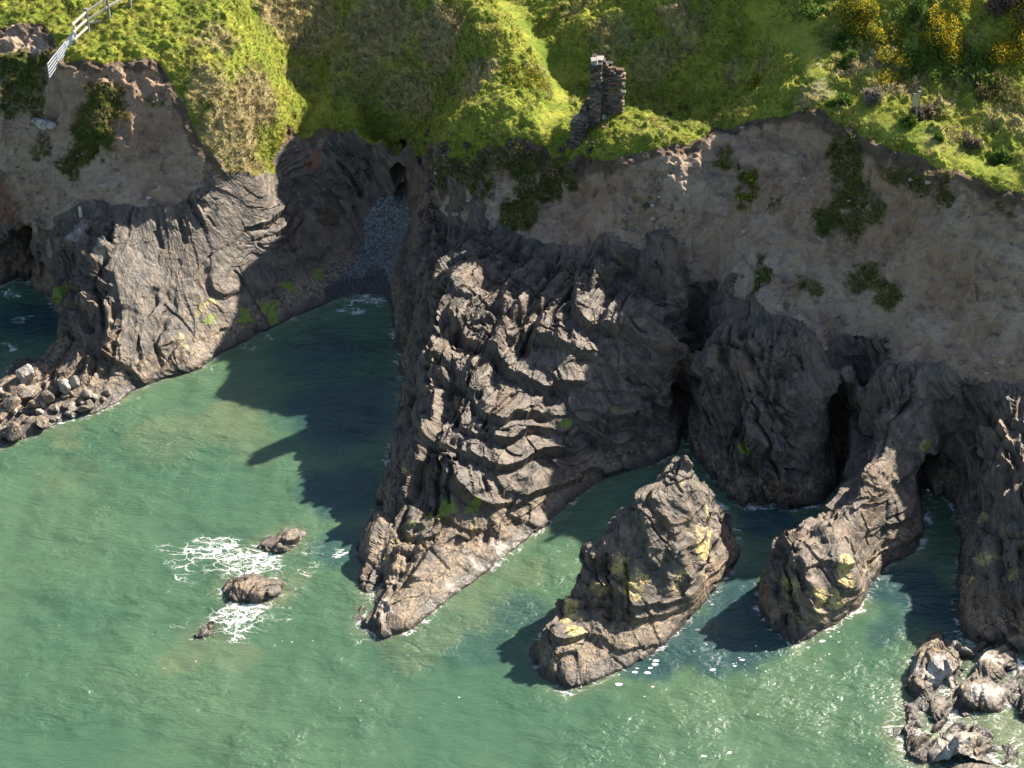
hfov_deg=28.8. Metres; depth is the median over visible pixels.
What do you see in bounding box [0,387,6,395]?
boulder
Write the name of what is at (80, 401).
boulder
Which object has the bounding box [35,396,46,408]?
boulder
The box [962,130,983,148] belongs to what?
dead shrub
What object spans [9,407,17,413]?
boulder
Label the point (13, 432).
boulder
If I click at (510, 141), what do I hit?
thrift
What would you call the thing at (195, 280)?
headland
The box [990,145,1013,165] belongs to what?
shrub
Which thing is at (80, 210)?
wooden stake
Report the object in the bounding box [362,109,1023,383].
earth cliff
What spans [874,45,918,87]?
gorse bush
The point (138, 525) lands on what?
water
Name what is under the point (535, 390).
rock spur
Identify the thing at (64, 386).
boulder
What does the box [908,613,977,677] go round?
wave rock
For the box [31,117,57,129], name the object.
boulder
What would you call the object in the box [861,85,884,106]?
dead shrub
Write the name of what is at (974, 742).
wave rock
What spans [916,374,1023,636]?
rock spur
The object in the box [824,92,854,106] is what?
shrub
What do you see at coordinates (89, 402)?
boulder
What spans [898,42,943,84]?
shrub
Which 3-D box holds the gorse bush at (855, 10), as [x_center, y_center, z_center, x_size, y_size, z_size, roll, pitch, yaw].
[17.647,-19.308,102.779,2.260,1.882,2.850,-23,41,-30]
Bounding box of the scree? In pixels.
[1,25,1023,379]
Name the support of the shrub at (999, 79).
on the hillside
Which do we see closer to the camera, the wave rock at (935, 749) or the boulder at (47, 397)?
the wave rock at (935, 749)
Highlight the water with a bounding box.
[0,277,1023,767]
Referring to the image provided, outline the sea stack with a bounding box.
[529,455,740,689]
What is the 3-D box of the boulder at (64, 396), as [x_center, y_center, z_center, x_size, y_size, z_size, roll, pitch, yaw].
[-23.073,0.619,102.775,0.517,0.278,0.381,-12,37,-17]
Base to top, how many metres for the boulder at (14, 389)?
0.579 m
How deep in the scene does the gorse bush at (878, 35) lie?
101.12 m
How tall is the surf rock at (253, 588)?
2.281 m
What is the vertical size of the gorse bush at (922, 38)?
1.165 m
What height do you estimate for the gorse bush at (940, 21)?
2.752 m
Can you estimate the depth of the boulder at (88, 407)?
102.15 m
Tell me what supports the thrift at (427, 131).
on the hillside
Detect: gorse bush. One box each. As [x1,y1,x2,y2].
[499,63,546,89]
[732,168,758,210]
[748,74,759,90]
[830,0,879,36]
[861,20,904,50]
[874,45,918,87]
[917,30,937,51]
[921,0,970,63]
[986,1,1023,67]
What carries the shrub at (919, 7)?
on the hillside
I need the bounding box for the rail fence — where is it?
[72,0,131,43]
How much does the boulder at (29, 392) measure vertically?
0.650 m
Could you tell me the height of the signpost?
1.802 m
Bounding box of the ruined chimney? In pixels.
[585,53,625,128]
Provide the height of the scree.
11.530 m
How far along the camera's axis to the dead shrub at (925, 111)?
97.70 m
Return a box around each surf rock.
[194,621,214,637]
[223,573,283,603]
[257,528,306,552]
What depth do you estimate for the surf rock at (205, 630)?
88.71 m
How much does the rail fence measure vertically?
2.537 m
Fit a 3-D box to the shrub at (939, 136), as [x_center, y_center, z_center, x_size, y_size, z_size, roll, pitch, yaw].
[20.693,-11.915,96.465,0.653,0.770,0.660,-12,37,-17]
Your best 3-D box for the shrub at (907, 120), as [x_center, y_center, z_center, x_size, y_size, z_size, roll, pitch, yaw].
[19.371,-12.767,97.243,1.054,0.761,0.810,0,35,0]
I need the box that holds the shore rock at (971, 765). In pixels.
[947,763,1001,767]
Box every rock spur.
[354,140,713,638]
[757,337,972,643]
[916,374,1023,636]
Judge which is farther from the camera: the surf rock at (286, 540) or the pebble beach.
the pebble beach
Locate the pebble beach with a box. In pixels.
[323,188,410,305]
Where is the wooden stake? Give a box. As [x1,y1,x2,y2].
[78,206,81,217]
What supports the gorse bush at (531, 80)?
on the hillside
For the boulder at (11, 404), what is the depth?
101.50 m
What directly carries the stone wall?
on the hillside
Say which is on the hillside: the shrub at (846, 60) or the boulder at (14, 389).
the shrub at (846, 60)
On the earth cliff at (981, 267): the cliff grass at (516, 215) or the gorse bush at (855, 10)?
the cliff grass at (516, 215)
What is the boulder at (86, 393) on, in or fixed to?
on the headland
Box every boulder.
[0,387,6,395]
[0,412,7,419]
[1,392,11,399]
[3,396,21,411]
[4,421,22,441]
[7,382,25,395]
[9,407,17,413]
[15,364,34,384]
[20,385,41,399]
[27,400,38,407]
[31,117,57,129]
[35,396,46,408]
[35,416,48,428]
[36,408,43,413]
[38,389,54,404]
[50,404,59,411]
[58,378,70,393]
[60,394,69,398]
[66,405,72,411]
[70,375,79,388]
[77,398,87,404]
[77,404,85,412]
[80,404,93,410]
[81,389,92,398]
[84,399,94,406]
[92,393,98,399]
[103,387,110,394]
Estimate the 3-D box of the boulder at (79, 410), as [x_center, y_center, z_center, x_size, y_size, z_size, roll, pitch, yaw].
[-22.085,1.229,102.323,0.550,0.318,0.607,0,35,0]
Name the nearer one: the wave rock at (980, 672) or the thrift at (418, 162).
the wave rock at (980, 672)
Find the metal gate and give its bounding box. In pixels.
[47,32,73,77]
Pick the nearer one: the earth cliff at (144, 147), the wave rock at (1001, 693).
the wave rock at (1001, 693)
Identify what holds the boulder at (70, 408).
on the headland
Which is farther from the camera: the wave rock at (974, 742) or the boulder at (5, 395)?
the boulder at (5, 395)
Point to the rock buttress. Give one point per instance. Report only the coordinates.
(753, 407)
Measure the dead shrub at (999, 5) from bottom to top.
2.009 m
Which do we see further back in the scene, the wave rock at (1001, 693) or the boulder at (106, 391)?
the boulder at (106, 391)
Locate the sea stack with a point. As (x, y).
(658, 560)
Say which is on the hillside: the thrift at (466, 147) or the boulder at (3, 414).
the thrift at (466, 147)
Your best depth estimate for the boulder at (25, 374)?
103.50 m
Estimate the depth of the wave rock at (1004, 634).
88.03 m
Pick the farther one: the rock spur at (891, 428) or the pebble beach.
the pebble beach
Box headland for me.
[0,128,408,446]
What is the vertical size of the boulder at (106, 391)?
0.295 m
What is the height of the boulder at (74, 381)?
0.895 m
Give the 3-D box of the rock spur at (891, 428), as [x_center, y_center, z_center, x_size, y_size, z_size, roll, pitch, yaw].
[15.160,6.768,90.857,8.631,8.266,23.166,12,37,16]
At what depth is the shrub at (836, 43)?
102.10 m
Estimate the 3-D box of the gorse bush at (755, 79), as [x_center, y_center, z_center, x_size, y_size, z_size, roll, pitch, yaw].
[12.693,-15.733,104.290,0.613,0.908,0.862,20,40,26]
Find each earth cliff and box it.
[0,23,339,257]
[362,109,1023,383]
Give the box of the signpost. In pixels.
[911,91,920,118]
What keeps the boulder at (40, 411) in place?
on the headland
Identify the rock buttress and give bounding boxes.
[670,272,863,509]
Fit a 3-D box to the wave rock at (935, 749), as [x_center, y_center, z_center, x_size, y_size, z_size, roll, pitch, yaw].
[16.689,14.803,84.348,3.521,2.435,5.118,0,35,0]
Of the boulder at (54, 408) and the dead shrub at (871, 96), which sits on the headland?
the boulder at (54, 408)
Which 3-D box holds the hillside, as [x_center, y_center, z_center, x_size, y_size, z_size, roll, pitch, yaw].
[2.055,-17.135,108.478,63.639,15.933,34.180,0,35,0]
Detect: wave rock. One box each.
[892,679,952,764]
[907,662,992,712]
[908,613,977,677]
[936,654,995,695]
[937,702,1020,764]
[944,616,1023,660]
[986,653,1023,718]
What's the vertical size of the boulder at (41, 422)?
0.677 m
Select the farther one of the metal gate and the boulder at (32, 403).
the metal gate
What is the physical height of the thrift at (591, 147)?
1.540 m
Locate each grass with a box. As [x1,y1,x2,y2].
[0,47,1012,312]
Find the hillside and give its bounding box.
[0,0,1023,193]
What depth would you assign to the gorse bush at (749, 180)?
100.69 m
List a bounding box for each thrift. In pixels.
[414,155,423,170]
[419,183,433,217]
[422,128,429,144]
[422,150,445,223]
[462,142,470,158]
[504,139,513,151]
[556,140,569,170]
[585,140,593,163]
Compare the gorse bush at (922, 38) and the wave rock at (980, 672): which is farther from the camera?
the gorse bush at (922, 38)
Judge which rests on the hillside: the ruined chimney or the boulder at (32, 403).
the ruined chimney
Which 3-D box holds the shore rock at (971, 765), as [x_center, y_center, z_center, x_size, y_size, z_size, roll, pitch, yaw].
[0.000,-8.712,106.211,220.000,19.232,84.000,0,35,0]
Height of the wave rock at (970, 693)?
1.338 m
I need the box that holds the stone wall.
[569,96,590,150]
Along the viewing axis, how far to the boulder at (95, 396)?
102.69 m
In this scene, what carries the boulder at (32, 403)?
on the headland
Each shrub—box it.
[799,2,830,20]
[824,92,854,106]
[827,30,857,52]
[838,49,863,69]
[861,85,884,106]
[893,0,931,32]
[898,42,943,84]
[898,114,919,127]
[911,102,937,120]
[932,130,945,141]
[938,40,999,92]
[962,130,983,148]
[967,69,1023,104]
[983,0,1023,25]
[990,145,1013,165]
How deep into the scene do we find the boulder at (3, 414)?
101.24 m
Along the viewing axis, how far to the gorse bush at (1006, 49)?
99.28 m

